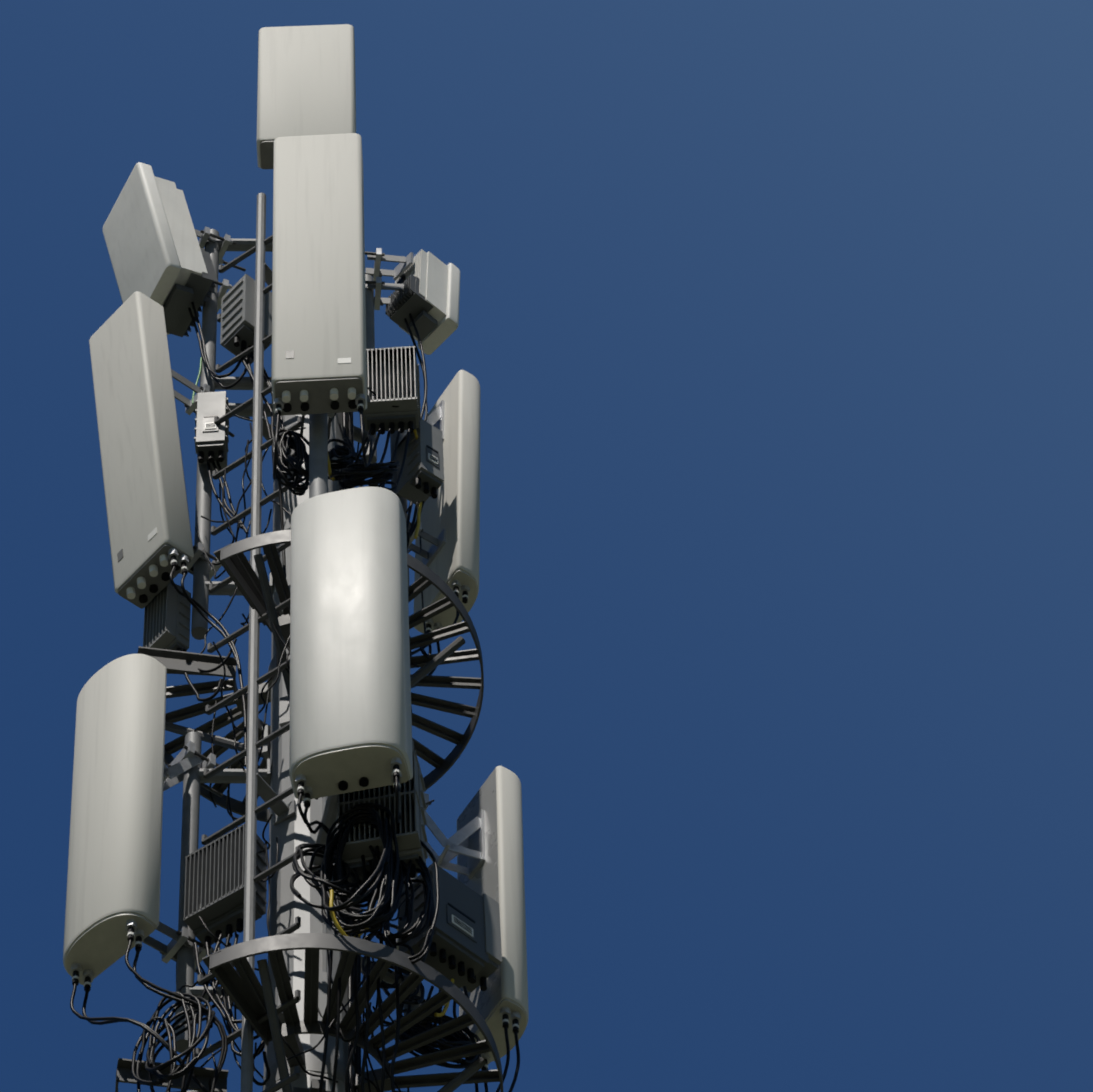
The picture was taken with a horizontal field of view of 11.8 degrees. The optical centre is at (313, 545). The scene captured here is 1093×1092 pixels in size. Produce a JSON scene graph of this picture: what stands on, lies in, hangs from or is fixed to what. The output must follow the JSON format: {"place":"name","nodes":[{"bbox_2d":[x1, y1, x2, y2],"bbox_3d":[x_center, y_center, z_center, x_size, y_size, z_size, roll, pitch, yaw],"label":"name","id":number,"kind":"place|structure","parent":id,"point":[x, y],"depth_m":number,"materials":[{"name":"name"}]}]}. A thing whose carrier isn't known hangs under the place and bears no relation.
{"place":"outdoors","nodes":[
{"label":"outdoors","id":0,"kind":"place"},
{"bbox_2d":[63,24,528,1091],"bbox_3d":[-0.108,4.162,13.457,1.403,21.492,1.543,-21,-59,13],"label":"telecom tower","id":1,"kind":"structure","parent":0,"point":[337,782],"depth_m":18.68,"materials":[{"name":"paint"}]},
{"bbox_2d":[0,0,1092,1091],"label":"sky","id":2,"kind":"structure","parent":0,"point":[774,330],"materials":[{"name":"blue"}]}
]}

